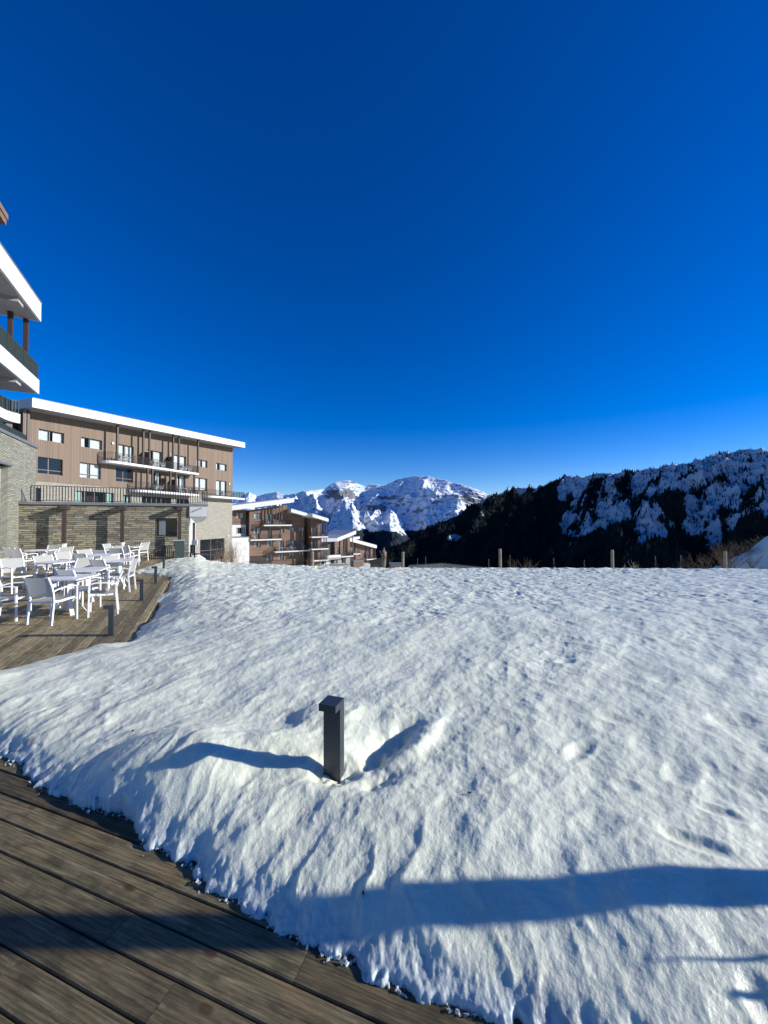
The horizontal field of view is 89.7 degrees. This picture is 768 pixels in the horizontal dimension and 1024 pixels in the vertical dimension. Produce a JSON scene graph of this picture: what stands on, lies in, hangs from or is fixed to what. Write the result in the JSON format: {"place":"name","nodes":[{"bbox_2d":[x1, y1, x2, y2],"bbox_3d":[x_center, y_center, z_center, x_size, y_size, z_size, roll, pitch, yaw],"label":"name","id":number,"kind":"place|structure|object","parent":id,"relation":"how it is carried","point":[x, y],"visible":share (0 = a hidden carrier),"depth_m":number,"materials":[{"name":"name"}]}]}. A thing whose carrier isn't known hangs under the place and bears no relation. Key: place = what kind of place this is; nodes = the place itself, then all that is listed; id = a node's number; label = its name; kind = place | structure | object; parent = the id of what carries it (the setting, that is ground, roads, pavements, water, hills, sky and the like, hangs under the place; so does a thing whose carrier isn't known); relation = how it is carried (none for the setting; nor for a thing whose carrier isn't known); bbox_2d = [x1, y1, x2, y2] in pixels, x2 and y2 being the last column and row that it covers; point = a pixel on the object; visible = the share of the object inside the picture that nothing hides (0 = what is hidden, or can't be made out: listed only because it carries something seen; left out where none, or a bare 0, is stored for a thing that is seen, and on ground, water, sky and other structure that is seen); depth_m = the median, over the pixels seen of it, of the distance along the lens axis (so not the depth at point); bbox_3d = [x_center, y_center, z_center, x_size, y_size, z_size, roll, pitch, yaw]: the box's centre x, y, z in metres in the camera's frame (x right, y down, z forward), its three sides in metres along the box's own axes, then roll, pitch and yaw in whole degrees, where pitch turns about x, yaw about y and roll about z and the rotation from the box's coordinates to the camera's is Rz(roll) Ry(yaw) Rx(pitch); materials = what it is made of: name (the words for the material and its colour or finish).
{"place":"outdoors","nodes":[
{"label":"outdoors","id":0,"kind":"place"},
{"bbox_2d":[232,476,490,552],"bbox_3d":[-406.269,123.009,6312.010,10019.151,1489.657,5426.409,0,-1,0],"label":"snowy massif","id":1,"kind":"structure","parent":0,"point":[389,515],"depth_m":5899.34,"materials":[{"name":"white snow"}]},
{"bbox_2d":[0,554,767,1023],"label":"snow field","id":2,"kind":"structure","parent":0,"point":[592,848],"depth_m":2.69,"materials":[{"name":"white snow"}]},
{"bbox_2d":[0,202,41,558],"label":"stone tower wing","id":3,"kind":"structure","parent":2,"relation":"on","point":[19,298],"depth_m":19.35,"materials":[{"name":"white paint"}]},
{"bbox_2d":[173,540,184,557],"bbox_3d":[-10.002,1.960,18.850,0.500,1.212,0.409,0,-1,-25],"label":"utility cabinet","id":4,"kind":"object","parent":2,"relation":"on","point":[179,545],"visible":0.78,"depth_m":18.71,"materials":[{"name":"metal"}]},
{"bbox_2d":[190,540,197,557],"bbox_3d":[-9.630,2.353,19.543,0.340,1.850,0.085,0,-1,0],"label":"sign post","id":5,"kind":"object","parent":2,"relation":"on","point":[192,546],"visible":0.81,"depth_m":19.52,"materials":[{"name":"white metal"}]},
{"bbox_2d":[172,551,221,561],"bbox_3d":[-9.587,2.697,20.004,0.070,1.580,3.168,0,-1,21],"label":"handrail","id":6,"kind":"object","parent":2,"relation":"on","point":[198,553],"visible":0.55,"depth_m":20.09,"materials":[{"name":"black metal"}]},
{"bbox_2d":[200,535,232,562],"bbox_3d":[-10.068,2.878,24.091,1.867,2.981,2.286,-1,-1,26],"label":"bare shrub","id":7,"kind":"object","parent":2,"relation":"on","point":[223,555],"visible":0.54,"depth_m":24.06,"materials":[{"name":"brown plant"}]},
{"bbox_2d":[219,543,240,562],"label":"bare shrub","id":8,"kind":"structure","parent":2,"relation":"on","point":[232,554],"depth_m":24.89,"materials":[{"name":"brown plant"}]},
{"bbox_2d":[226,540,251,562],"bbox_3d":[-10.313,3.071,26.971,2.647,3.102,1.778,1,-1,-41],"label":"bare shrub","id":9,"kind":"object","parent":2,"relation":"on","point":[239,552],"visible":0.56,"depth_m":26.89,"materials":[{"name":"plant"}]},
{"bbox_2d":[311,551,313,565],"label":"timber post","id":10,"kind":"object","parent":2,"relation":"on","point":[312,558],"visible":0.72,"depth_m":18.81,"materials":[{"name":"brown wood"}]},
{"bbox_2d":[319,695,343,781],"bbox_3d":[-0.361,1.607,2.694,0.152,0.585,0.158,0,-1,19],"label":"bollard light","id":11,"kind":"object","parent":2,"relation":"on","point":[331,707],"visible":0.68,"depth_m":2.69,"materials":[{"name":"paint"}]},
{"bbox_2d":[380,548,386,567],"bbox_3d":[-0.024,2.874,20.484,0.370,1.999,0.373,-1,-1,26],"label":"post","id":12,"kind":"object","parent":2,"relation":"on","point":[383,557],"visible":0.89,"depth_m":20.36,"materials":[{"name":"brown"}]},
{"bbox_2d":[389,562,401,567],"bbox_3d":[0.709,3.687,23.936,0.742,1.071,0.490,0,-1,-9],"label":"timber enclosure","id":13,"kind":"object","parent":2,"relation":"on","point":[394,564],"visible":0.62,"depth_m":23.73,"materials":[{"name":"grey wood"}]},
{"bbox_2d":[408,563,487,567],"bbox_3d":[4.178,3.559,21.749,6.356,1.460,0.167,0,-1,-24],"label":"board fence","id":14,"kind":"object","parent":2,"relation":"on","point":[439,565],"visible":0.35,"depth_m":21.41,"materials":[{"name":"wood"}]},
{"bbox_2d":[499,549,501,567],"bbox_3d":[5.529,2.506,18.357,0.140,1.495,0.141,0,-1,0],"label":"timber post","id":15,"kind":"object","parent":2,"relation":"on","point":[500,558],"visible":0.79,"depth_m":18.31,"materials":[{"name":"brown wood"}]},
{"bbox_2d":[512,558,541,567],"bbox_3d":[8.691,3.725,23.814,1.847,2.076,1.745,0,-1,0],"label":"bare shrub","id":16,"kind":"object","parent":2,"relation":"on","point":[529,564],"visible":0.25,"depth_m":23.75,"materials":[{"name":"brown plant"}]},
{"bbox_2d":[611,550,613,567],"bbox_3d":[10.866,2.530,18.357,0.140,1.446,0.141,0,-1,0],"label":"timber post","id":17,"kind":"object","parent":2,"relation":"on","point":[612,558],"visible":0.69,"depth_m":18.30,"materials":[{"name":"wood"}]},
{"bbox_2d":[723,551,726,567],"bbox_3d":[16.228,2.566,18.356,0.138,1.374,0.141,0,-1,0],"label":"timber post","id":18,"kind":"object","parent":2,"relation":"on","point":[724,559],"visible":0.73,"depth_m":18.33,"materials":[{"name":"wood"}]},
{"bbox_2d":[0,0,767,497],"label":"sky","id":19,"kind":"structure","parent":0,"point":[489,247],"materials":[{"name":"blue"}]},
{"bbox_2d":[295,536,767,568],"bbox_3d":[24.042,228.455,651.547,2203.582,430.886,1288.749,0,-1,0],"label":"snowy ground","id":20,"kind":"structure","parent":0,"point":[763,559],"depth_m":59.07,"materials":[{"name":"white snow"}]},
{"bbox_2d":[18,485,207,558],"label":"stone terrace wall","id":21,"kind":"structure","parent":20,"relation":"on","point":[93,525],"depth_m":18.97,"materials":[{"name":"stone"}]},
{"bbox_2d":[156,518,176,536],"bbox_3d":[-11.415,0.811,20.319,0.919,0.979,0.444,0,-1,-2],"label":"window","id":22,"kind":"structure","parent":21,"relation":"in","point":[171,523],"depth_m":20.36,"materials":[{"name":"grey glass"}]},
{"bbox_2d":[2,397,244,561],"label":"hotel block","id":23,"kind":"structure","parent":20,"relation":"on","point":[79,447],"depth_m":49.28,"materials":[{"name":"wood"}]},
{"bbox_2d":[36,488,39,501],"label":"terrace door","id":24,"kind":"structure","parent":23,"relation":"in","point":[36,488],"depth_m":40.28,"materials":[{"name":"black glass"}]},
{"bbox_2d":[37,457,61,475],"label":"window","id":25,"kind":"structure","parent":23,"relation":"in","point":[50,466],"depth_m":41.21,"materials":[{"name":"blue glass"}]},
{"bbox_2d":[39,429,62,443],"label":"window","id":26,"kind":"structure","parent":23,"relation":"in","point":[45,435],"depth_m":41.76,"materials":[{"name":"white glass"}]},
{"bbox_2d":[80,462,99,478],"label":"window","id":27,"kind":"structure","parent":23,"relation":"in","point":[87,470],"depth_m":45.34,"materials":[{"name":"white glass"}]},
{"bbox_2d":[81,437,100,449],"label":"window","id":28,"kind":"structure","parent":23,"relation":"in","point":[85,442],"depth_m":45.67,"materials":[{"name":"white glass"}]},
{"bbox_2d":[76,491,112,502],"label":"terrace door","id":29,"kind":"structure","parent":23,"relation":"in","point":[95,494],"depth_m":46.50,"materials":[{"name":"black glass"}]},
{"bbox_2d":[116,467,131,482],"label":"window","id":30,"kind":"structure","parent":23,"relation":"in","point":[122,474],"depth_m":49.12,"materials":[{"name":"blue glass"}]},
{"bbox_2d":[118,444,132,462],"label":"window","id":31,"kind":"structure","parent":23,"relation":"in","point":[123,449],"depth_m":49.78,"materials":[{"name":"white glass"}]},
{"bbox_2d":[123,495,129,502],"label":"terrace door","id":32,"kind":"structure","parent":23,"relation":"in","point":[125,496],"depth_m":50.11,"materials":[{"name":"teal glass"}]},
{"bbox_2d":[147,450,160,466],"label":"window","id":33,"kind":"structure","parent":23,"relation":"in","point":[155,455],"depth_m":54.01,"materials":[{"name":"white glass"}]},
{"bbox_2d":[142,496,169,502],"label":"terrace door","id":34,"kind":"structure","parent":23,"relation":"in","point":[149,498],"depth_m":54.40,"materials":[{"name":"black glass"}]},
{"bbox_2d":[154,472,159,489],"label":"window","id":35,"kind":"structure","parent":23,"relation":"in","point":[156,475],"depth_m":53.95,"materials":[{"name":"white glass"}]},
{"bbox_2d":[174,455,184,470],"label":"window","id":36,"kind":"structure","parent":23,"relation":"in","point":[182,459],"depth_m":57.78,"materials":[{"name":"white glass"}]},
{"bbox_2d":[177,475,183,491],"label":"window","id":37,"kind":"structure","parent":23,"relation":"in","point":[180,479],"depth_m":57.90,"materials":[{"name":"white glass"}]},
{"bbox_2d":[176,499,187,503],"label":"terrace door","id":38,"kind":"structure","parent":23,"relation":"in","point":[177,500],"depth_m":58.52,"materials":[{"name":"black glass"}]},
{"bbox_2d":[196,460,205,467],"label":"window","id":39,"kind":"structure","parent":23,"relation":"in","point":[202,463],"depth_m":61.94,"materials":[{"name":"white glass"}]},
{"bbox_2d":[196,478,205,489],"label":"window","id":40,"kind":"structure","parent":23,"relation":"in","point":[200,482],"depth_m":61.67,"materials":[{"name":"white glass"}]},
{"bbox_2d":[200,538,222,560],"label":"window","id":41,"kind":"structure","parent":23,"relation":"in","point":[205,543],"depth_m":63.58,"materials":[{"name":"black glass"}]},
{"bbox_2d":[216,463,225,470],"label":"window","id":42,"kind":"structure","parent":23,"relation":"in","point":[222,467],"depth_m":66.23,"materials":[{"name":"white glass"}]},
{"bbox_2d":[216,480,225,495],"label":"window","id":43,"kind":"structure","parent":23,"relation":"in","point":[220,485],"depth_m":66.23,"materials":[{"name":"white glass"}]},
{"bbox_2d":[250,556,270,563],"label":"lattice fence","id":44,"kind":"object","parent":20,"relation":"on","point":[257,559],"visible":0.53,"depth_m":65.85,"materials":[{"name":"wood"}]},
{"bbox_2d":[247,560,308,565],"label":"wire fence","id":45,"kind":"object","parent":20,"relation":"on","point":[285,562],"visible":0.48,"depth_m":59.85,"materials":[{"name":"grey metal"}]},
{"bbox_2d":[232,498,328,565],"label":"chalet block","id":46,"kind":"structure","parent":20,"relation":"on","point":[299,532],"depth_m":79.67,"materials":[{"name":"brown wood"}]},
{"bbox_2d":[236,513,243,518],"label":"window","id":47,"kind":"structure","parent":46,"relation":"in","point":[238,515],"depth_m":77.16,"materials":[{"name":"grey glass"}]},
{"bbox_2d":[236,528,244,533],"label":"window","id":48,"kind":"structure","parent":46,"relation":"in","point":[238,530],"depth_m":77.30,"materials":[{"name":"white glass"}]},
{"bbox_2d":[253,527,260,533],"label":"window","id":49,"kind":"structure","parent":46,"relation":"in","point":[255,530],"depth_m":78.01,"materials":[{"name":"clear glass"}]},
{"bbox_2d":[254,513,260,518],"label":"window","id":50,"kind":"structure","parent":46,"relation":"in","point":[256,515],"depth_m":78.17,"materials":[{"name":"clear glass"}]},
{"bbox_2d":[254,542,260,547],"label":"window","id":51,"kind":"structure","parent":46,"relation":"in","point":[256,544],"depth_m":77.84,"materials":[{"name":"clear glass"}]},
{"bbox_2d":[267,514,272,523],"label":"window","id":52,"kind":"structure","parent":46,"relation":"in","point":[269,516],"depth_m":79.55,"materials":[{"name":"clear glass"}]},
{"bbox_2d":[267,541,272,546],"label":"window","id":53,"kind":"structure","parent":46,"relation":"in","point":[269,543],"depth_m":79.22,"materials":[{"name":"clear glass"}]},
{"bbox_2d":[278,541,283,550],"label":"window","id":54,"kind":"structure","parent":46,"relation":"in","point":[281,543],"depth_m":80.53,"materials":[{"name":"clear glass"}]},
{"bbox_2d":[278,554,283,559],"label":"window","id":55,"kind":"structure","parent":46,"relation":"in","point":[281,556],"depth_m":80.63,"materials":[{"name":"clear glass"}]},
{"bbox_2d":[289,540,293,549],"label":"window","id":56,"kind":"structure","parent":46,"relation":"in","point":[291,542],"depth_m":81.84,"materials":[{"name":"clear glass"}]},
{"bbox_2d":[321,557,355,565],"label":"entrance fence","id":57,"kind":"object","parent":20,"relation":"on","point":[344,560],"visible":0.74,"depth_m":70.71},
{"bbox_2d":[322,530,359,563],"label":"chalet","id":58,"kind":"object","parent":20,"relation":"on","point":[338,543],"visible":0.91,"depth_m":103.77,"materials":[{"name":"brown wood"}]},
{"bbox_2d":[350,559,363,566],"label":"timber enclosure","id":59,"kind":"object","parent":20,"relation":"on","point":[356,562],"visible":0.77,"depth_m":45.53,"materials":[{"name":"brown wood"}]},
{"bbox_2d":[350,538,376,563],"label":"chalet","id":60,"kind":"object","parent":20,"relation":"on","point":[365,549],"visible":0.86,"depth_m":123.35,"materials":[{"name":"brown wood"}]},
{"bbox_2d":[370,558,381,567],"bbox_3d":[-0.780,5.412,37.907,0.035,2.281,4.229,0,-1,-18],"label":"fence","id":61,"kind":"object","parent":20,"relation":"on","point":[375,563],"visible":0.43,"depth_m":37.74,"materials":[{"name":"grey wood"}]},
{"bbox_2d":[673,553,722,568],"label":"bare shrub","id":62,"kind":"object","parent":20,"relation":"on","point":[696,564],"visible":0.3,"depth_m":46.20,"materials":[{"name":"brown plant"}]},
{"bbox_2d":[703,541,755,567],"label":"bare shrub","id":63,"kind":"object","parent":20,"relation":"on","point":[729,563],"visible":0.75,"depth_m":55.91,"materials":[{"name":"brown plant"}]},
{"bbox_2d":[730,540,763,555],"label":"bare shrub","id":64,"kind":"object","parent":20,"relation":"on","point":[742,550],"visible":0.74,"depth_m":59.92,"materials":[{"name":"brown plant"}]},
{"bbox_2d":[742,554,764,567],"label":"bare shrub","id":65,"kind":"object","parent":20,"relation":"on","point":[750,563],"visible":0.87,"depth_m":56.88,"materials":[{"name":"brown plant"}]},
{"bbox_2d":[374,447,767,568],"bbox_3d":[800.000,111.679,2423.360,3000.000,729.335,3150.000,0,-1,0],"label":"forested ridge","id":66,"kind":"structure","parent":0,"point":[718,521],"depth_m":1563.21,"materials":[{"name":"green plant"}]},
{"bbox_2d":[372,448,767,568],"bbox_3d":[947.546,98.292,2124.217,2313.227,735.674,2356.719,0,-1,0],"label":"conifer forest","id":67,"kind":"object","parent":66,"relation":"on","point":[586,541],"visible":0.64,"depth_m":1766.99,"materials":[{"name":"green plant"}]},
{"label":"deck underlay","id":68,"kind":"structure","parent":0,"visible":0},
{"bbox_2d":[0,556,174,669],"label":"deck","id":69,"kind":"structure","parent":68,"relation":"on","point":[38,637],"depth_m":7.30,"materials":[{"name":"brown wood"}]},
{"bbox_2d":[0,581,31,621],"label":"terrace chair","id":70,"kind":"object","parent":69,"relation":"on","point":[16,596],"visible":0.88,"depth_m":7.40,"materials":[{"name":"plastic"}]},
{"bbox_2d":[3,547,31,569],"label":"terrace chair","id":71,"kind":"object","parent":69,"relation":"on","point":[7,552],"visible":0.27,"depth_m":14.34,"materials":[{"name":"plastic"}]},
{"bbox_2d":[0,557,37,593],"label":"terrace chair","id":72,"kind":"object","parent":69,"relation":"on","point":[11,565],"visible":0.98,"depth_m":10.33,"materials":[{"name":"plastic"}]},
{"bbox_2d":[9,548,37,572],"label":"terrace chair","id":73,"kind":"object","parent":69,"relation":"on","point":[16,553],"visible":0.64,"depth_m":13.86,"materials":[{"name":"plastic"}]},
{"bbox_2d":[27,549,57,569],"bbox_3d":[-13.100,1.825,14.819,0.780,0.744,0.780,0,-1,-14],"label":"terrace table","id":74,"kind":"object","parent":69,"relation":"on","point":[42,551],"visible":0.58,"depth_m":14.77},
{"bbox_2d":[32,554,66,583],"bbox_3d":[-9.688,1.692,11.179,0.583,0.880,0.587,0,-1,13],"label":"terrace chair","id":75,"kind":"object","parent":69,"relation":"on","point":[41,558],"visible":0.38,"depth_m":11.18,"materials":[{"name":"plastic"}]},
{"bbox_2d":[22,577,77,625],"bbox_3d":[-6.225,1.619,7.203,0.587,0.880,0.583,0,-1,7],"label":"terrace chair","id":76,"kind":"object","parent":69,"relation":"on","point":[41,587],"visible":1,"depth_m":7.02,"materials":[{"name":"plastic"}]},
{"bbox_2d":[38,545,62,565],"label":"terrace chair","id":77,"kind":"object","parent":69,"relation":"on","point":[53,547],"visible":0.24,"depth_m":15.53,"materials":[{"name":"plastic"}]},
{"bbox_2d":[30,560,74,589],"bbox_3d":[-9.100,1.750,10.720,0.780,0.744,0.780,0,-1,11],"label":"terrace table","id":78,"kind":"object","parent":69,"relation":"on","point":[55,563],"visible":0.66,"depth_m":10.64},
{"bbox_2d":[47,546,73,569],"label":"terrace chair","id":79,"kind":"object","parent":69,"relation":"on","point":[64,549],"visible":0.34,"depth_m":14.59,"materials":[{"name":"plastic"}]},
{"bbox_2d":[54,551,73,568],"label":"terrace chair","id":80,"kind":"object","parent":69,"relation":"on","point":[62,555],"visible":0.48,"depth_m":12.37,"materials":[{"name":"plastic"}]},
{"bbox_2d":[60,504,70,546],"bbox_3d":[-14.910,0.953,18.032,0.260,2.595,0.580,0,-1,-25],"label":"steel post","id":81,"kind":"object","parent":69,"relation":"on","point":[64,508],"visible":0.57,"depth_m":17.88,"materials":[{"name":"metal"}]},
{"bbox_2d":[46,574,100,615],"bbox_3d":[-6.450,1.698,7.890,0.780,0.744,0.780,0,-1,-7],"label":"terrace table","id":82,"kind":"object","parent":69,"relation":"on","point":[68,580],"visible":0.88,"depth_m":7.83,"materials":[{"name":"white metal"}]},
{"bbox_2d":[56,556,93,590],"bbox_3d":[-8.511,1.683,10.667,0.583,0.880,0.587,0,-1,6],"label":"terrace chair","id":83,"kind":"object","parent":69,"relation":"on","point":[81,562],"visible":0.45,"depth_m":10.56,"materials":[{"name":"fabric"}]},
{"bbox_2d":[55,569,100,609],"bbox_3d":[-6.562,1.639,8.284,0.587,0.880,0.583,0,-1,18],"label":"terrace chair","id":84,"kind":"object","parent":69,"relation":"on","point":[82,588],"visible":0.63,"depth_m":8.17,"materials":[{"name":"plastic"}]},
{"bbox_2d":[76,549,92,572],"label":"terrace chair","id":85,"kind":"object","parent":69,"relation":"on","point":[87,551],"visible":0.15,"depth_m":13.48,"materials":[{"name":"plastic"}]},
{"bbox_2d":[72,553,103,578],"bbox_3d":[-9.310,1.710,12.133,0.587,0.880,0.583,0,-1,14],"label":"terrace chair","id":86,"kind":"object","parent":69,"relation":"on","point":[75,555],"visible":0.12,"depth_m":11.91,"materials":[{"name":"plastic"}]},
{"bbox_2d":[67,566,110,601],"bbox_3d":[-7.050,1.720,9.120,0.780,0.744,0.780,0,-1,-20],"label":"terrace table","id":87,"kind":"object","parent":69,"relation":"on","point":[85,570],"visible":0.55,"depth_m":9.07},
{"bbox_2d":[87,553,121,573],"bbox_3d":[-9.400,1.790,12.919,0.780,0.744,0.780,0,-1,-11],"label":"terrace table","id":88,"kind":"object","parent":69,"relation":"on","point":[104,554],"visible":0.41,"depth_m":12.87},
{"bbox_2d":[87,568,123,617],"bbox_3d":[-5.687,1.633,7.913,0.583,0.880,0.587,1,-1,-34],"label":"terrace chair","id":89,"kind":"object","parent":69,"relation":"on","point":[91,593],"visible":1,"depth_m":7.80,"materials":[{"name":"plastic"}]},
{"bbox_2d":[92,549,119,572],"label":"terrace chair","id":90,"kind":"object","parent":69,"relation":"on","point":[98,552],"visible":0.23,"depth_m":13.32,"materials":[{"name":"plastic"}]},
{"bbox_2d":[89,559,124,589],"bbox_3d":[-7.462,1.678,10.384,0.587,0.880,0.583,0,-1,18],"label":"terrace chair","id":91,"kind":"object","parent":69,"relation":"on","point":[97,563],"visible":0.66,"depth_m":10.20,"materials":[{"name":"fabric"}]},
{"bbox_2d":[97,554,118,585],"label":"terrace chair","id":92,"kind":"object","parent":69,"relation":"on","point":[111,564],"visible":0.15,"depth_m":11.27,"materials":[{"name":"plastic"}]},
{"bbox_2d":[103,604,114,636],"bbox_3d":[-4.528,1.787,6.364,0.158,0.500,0.114,0,-1,-25],"label":"bollard light","id":93,"kind":"object","parent":69,"relation":"on","point":[110,608],"visible":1,"depth_m":6.34,"materials":[{"name":"paint"}]},
{"bbox_2d":[102,543,122,562],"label":"terrace chair","id":94,"kind":"object","parent":69,"relation":"on","point":[106,547],"visible":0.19,"depth_m":16.52,"materials":[{"name":"fabric"}]},
{"bbox_2d":[105,558,135,586],"bbox_3d":[-7.650,1.757,11.120,0.780,0.744,0.780,0,-1,-20],"label":"terrace table","id":95,"kind":"object","parent":69,"relation":"on","point":[117,561],"visible":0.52,"depth_m":11.07,"materials":[{"name":"white plastic"}]},
{"bbox_2d":[109,548,133,564],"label":"terrace chair","id":96,"kind":"object","parent":69,"relation":"on","point":[116,550],"visible":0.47,"depth_m":14.11,"materials":[{"name":"plastic"}]},
{"bbox_2d":[119,505,126,545],"bbox_3d":[-12.854,0.971,18.983,0.260,2.595,0.580,0,-1,-25],"label":"steel post","id":97,"kind":"object","parent":69,"relation":"on","point":[122,508],"visible":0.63,"depth_m":18.82,"materials":[{"name":"metal"}]},
{"bbox_2d":[107,557,139,591],"bbox_3d":[-6.943,1.677,10.313,0.583,0.880,0.587,0,-1,-18],"label":"terrace chair","id":98,"kind":"object","parent":69,"relation":"on","point":[132,565],"visible":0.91,"depth_m":10.25,"materials":[{"name":"plastic"}]},
{"bbox_2d":[116,545,138,565],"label":"terrace chair","id":99,"kind":"object","parent":69,"relation":"on","point":[126,549],"visible":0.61,"depth_m":15.53,"materials":[{"name":"plastic"}]},
{"bbox_2d":[125,546,142,563],"bbox_3d":[-10.900,1.855,16.469,0.780,0.744,0.780,0,-1,-6],"label":"terrace table","id":100,"kind":"object","parent":69,"relation":"on","point":[130,547],"visible":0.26,"depth_m":16.58,"materials":[{"name":"white metal"}]},
{"bbox_2d":[136,579,144,600],"bbox_3d":[-5.749,1.837,9.110,0.158,0.500,0.114,0,-1,-25],"label":"bollard light","id":101,"kind":"object","parent":69,"relation":"on","point":[141,581],"visible":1,"depth_m":9.08,"materials":[{"name":"paint"}]},
{"bbox_2d":[133,542,149,561],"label":"terrace chair","id":102,"kind":"object","parent":69,"relation":"on","point":[145,545],"visible":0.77,"depth_m":17.64,"materials":[{"name":"plastic"}]},
{"bbox_2d":[151,566,156,582],"bbox_3d":[-6.873,1.882,11.569,0.158,0.500,0.114,0,-1,-25],"label":"bollard light","id":103,"kind":"object","parent":69,"relation":"on","point":[155,574],"visible":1,"depth_m":11.54,"materials":[{"name":"paint"}]},
{"bbox_2d":[140,545,171,559],"bbox_3d":[-10.929,1.944,18.172,0.050,0.658,2.145,0,-1,20],"label":"stair handrail","id":104,"kind":"object","parent":69,"relation":"on","point":[159,553],"visible":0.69,"depth_m":18.56,"materials":[{"name":"black metal"}]},
{"bbox_2d":[146,582,169,623],"bbox_3d":[-7.014,2.255,12.774,0.028,0.130,16.750,0,-1,-25],"label":"deck edge board","id":105,"kind":"object","parent":69,"relation":"attached to","point":[152,613],"depth_m":8.44,"materials":[{"name":"brown wood"}]},
{"bbox_2d":[177,506,182,539],"bbox_3d":[-10.598,0.990,20.027,0.260,2.595,0.580,0,-1,-25],"label":"steel post","id":106,"kind":"object","parent":69,"relation":"on","point":[179,509],"visible":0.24,"depth_m":19.86,"materials":[{"name":"metal"}]},
{"bbox_2d":[0,756,522,1023],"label":"deck","id":107,"kind":"structure","parent":68,"relation":"on","point":[103,920],"depth_m":1.73,"materials":[{"name":"brown wood"}]},
{"bbox_2d":[0,753,486,1019],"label":"ice crumbs","id":108,"kind":"object","parent":107,"relation":"on","point":[242,900],"visible":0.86,"depth_m":1.92,"materials":[{"name":"white"}]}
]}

